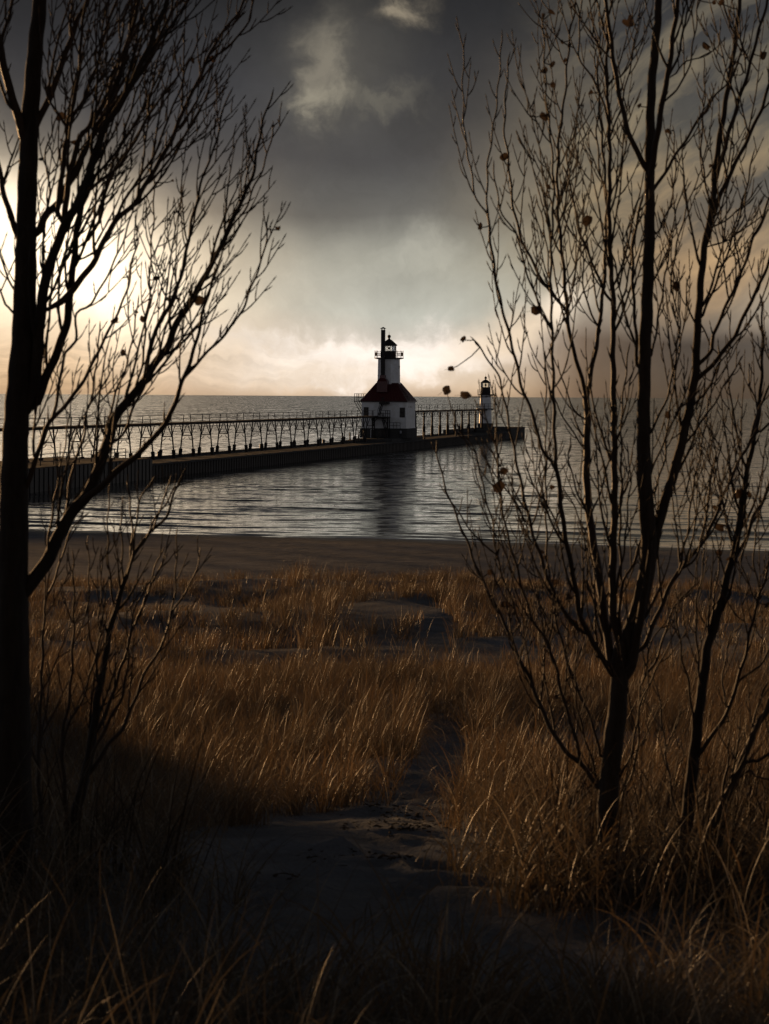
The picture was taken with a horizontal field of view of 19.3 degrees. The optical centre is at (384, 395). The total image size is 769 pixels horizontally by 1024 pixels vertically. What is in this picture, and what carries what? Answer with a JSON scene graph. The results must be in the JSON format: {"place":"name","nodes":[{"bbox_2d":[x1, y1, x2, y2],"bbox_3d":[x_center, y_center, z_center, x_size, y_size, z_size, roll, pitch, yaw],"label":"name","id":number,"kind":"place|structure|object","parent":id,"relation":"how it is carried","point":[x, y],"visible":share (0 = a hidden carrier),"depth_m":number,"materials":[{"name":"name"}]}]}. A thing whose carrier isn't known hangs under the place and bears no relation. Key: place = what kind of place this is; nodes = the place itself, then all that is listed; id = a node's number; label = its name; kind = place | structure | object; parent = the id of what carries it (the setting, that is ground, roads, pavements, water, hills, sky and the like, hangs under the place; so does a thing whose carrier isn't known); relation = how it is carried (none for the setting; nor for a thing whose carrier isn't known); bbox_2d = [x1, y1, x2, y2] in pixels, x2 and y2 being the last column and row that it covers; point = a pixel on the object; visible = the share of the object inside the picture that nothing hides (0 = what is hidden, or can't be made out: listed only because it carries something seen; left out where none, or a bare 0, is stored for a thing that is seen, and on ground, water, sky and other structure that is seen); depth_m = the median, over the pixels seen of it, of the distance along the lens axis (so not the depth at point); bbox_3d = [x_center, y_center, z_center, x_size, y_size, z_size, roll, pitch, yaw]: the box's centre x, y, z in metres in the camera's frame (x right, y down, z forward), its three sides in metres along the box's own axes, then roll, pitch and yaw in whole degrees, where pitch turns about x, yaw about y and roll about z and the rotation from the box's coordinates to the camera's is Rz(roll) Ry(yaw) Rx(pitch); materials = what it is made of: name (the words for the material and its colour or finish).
{"place":"outdoors","nodes":[
{"label":"outdoors","id":0,"kind":"place"},
{"bbox_2d":[256,779,476,879],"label":"twig litter","id":1,"kind":"object","parent":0,"point":[379,826],"visible":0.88,"depth_m":10.20,"materials":[{"name":"brown wood"}]},
{"bbox_2d":[0,529,768,1023],"bbox_3d":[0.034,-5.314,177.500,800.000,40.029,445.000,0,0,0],"label":"dune ground","id":2,"kind":"structure","parent":0,"point":[318,831],"depth_m":13.52,"materials":[{"name":"brown sand"}]},
{"bbox_2d":[30,465,212,879],"bbox_3d":[-0.905,0.966,7.932,0.684,1.448,0.465,0,0,-14],"label":"bare sapling","id":3,"kind":"object","parent":2,"relation":"on","point":[95,710],"visible":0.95,"depth_m":7.94,"materials":[{"name":"brown plant"}]},
{"bbox_2d":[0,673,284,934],"bbox_3d":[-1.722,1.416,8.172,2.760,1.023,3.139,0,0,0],"label":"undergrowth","id":4,"kind":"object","parent":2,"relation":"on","point":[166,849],"visible":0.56,"depth_m":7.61,"materials":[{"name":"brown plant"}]},
{"bbox_2d":[0,0,292,905],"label":"bare tree","id":5,"kind":"object","parent":2,"relation":"on","point":[28,380],"visible":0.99,"depth_m":7.37,"materials":[{"name":"brown plant"}]},
{"bbox_2d":[0,685,768,1023],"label":"foreground grass","id":6,"kind":"structure","parent":2,"relation":"on","point":[42,977],"depth_m":6.25,"materials":[{"name":"brown plant"}]},
{"bbox_2d":[29,635,768,853],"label":"dune grass","id":7,"kind":"structure","parent":2,"relation":"on","point":[360,732],"depth_m":17.01,"materials":[{"name":"brown plant"}]},
{"bbox_2d":[29,558,768,676],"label":"dune grass","id":8,"kind":"structure","parent":2,"relation":"on","point":[322,604],"depth_m":40.49,"materials":[{"name":"brown plant"}]},
{"bbox_2d":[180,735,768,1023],"bbox_3d":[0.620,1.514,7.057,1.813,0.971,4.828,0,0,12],"label":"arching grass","id":9,"kind":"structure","parent":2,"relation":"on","point":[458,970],"depth_m":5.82,"materials":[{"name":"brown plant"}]},
{"bbox_2d":[431,0,768,869],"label":"bare tree","id":10,"kind":"object","parent":2,"relation":"on","point":[621,658],"visible":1,"depth_m":8.12,"materials":[{"name":"brown plant"}]},
{"bbox_2d":[620,293,768,872],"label":"bare sapling","id":11,"kind":"object","parent":2,"relation":"on","point":[742,494],"visible":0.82,"depth_m":8.44,"materials":[{"name":"brown plant"}]},
{"bbox_2d":[692,673,768,877],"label":"bare sapling","id":12,"kind":"object","parent":2,"relation":"on","point":[742,762],"visible":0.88,"depth_m":8.01,"materials":[{"name":"brown plant"}]},
{"bbox_2d":[0,394,768,550],"bbox_3d":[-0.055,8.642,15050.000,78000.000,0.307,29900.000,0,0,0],"label":"lake water","id":13,"kind":"structure","parent":0,"point":[397,495],"depth_m":236.72,"materials":[{"name":"black liquid"}]},
{"bbox_2d":[0,448,151,492],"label":"pier root","id":14,"kind":"object","parent":13,"relation":"in","point":[44,477],"visible":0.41,"depth_m":212.66,"materials":[{"name":"concrete"}]},
{"bbox_2d":[141,426,524,477],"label":"pier","id":15,"kind":"structure","parent":13,"relation":"in","point":[222,460],"depth_m":304.00,"materials":[{"name":"concrete"}]},
{"bbox_2d":[0,410,376,461],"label":"catwalk","id":16,"kind":"object","parent":15,"relation":"on","point":[262,446],"visible":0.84,"depth_m":279.94,"materials":[{"name":"metal"}]},
{"bbox_2d":[354,327,416,437],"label":"lighthouse","id":17,"kind":"object","parent":15,"relation":"on","point":[389,399],"visible":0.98,"depth_m":364.21,"materials":[{"name":"white paint"}]},
{"bbox_2d":[364,407,368,415],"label":"window","id":18,"kind":"structure","parent":17,"relation":"in","point":[365,408],"depth_m":364.27,"materials":[{"name":"glass"}]},
{"bbox_2d":[400,408,404,416],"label":"window","id":19,"kind":"structure","parent":17,"relation":"in","point":[402,410],"depth_m":362.94,"materials":[{"name":"glass"}]},
{"bbox_2d":[415,404,492,436],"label":"catwalk","id":20,"kind":"object","parent":15,"relation":"on","point":[447,415],"visible":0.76,"depth_m":425.43,"materials":[{"name":"metal"}]},
{"bbox_2d":[477,376,493,428],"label":"lighthouse","id":21,"kind":"object","parent":15,"relation":"on","point":[486,401],"visible":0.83,"depth_m":463.95,"materials":[{"name":"concrete"}]},
{"bbox_2d":[51,529,764,549],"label":"foam","id":22,"kind":"object","parent":13,"relation":"on","point":[506,542],"visible":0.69,"depth_m":135.20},
{"bbox_2d":[0,0,768,398],"label":"sky","id":23,"kind":"structure","parent":0,"point":[378,224],"materials":[{"name":"grey"}]}
]}

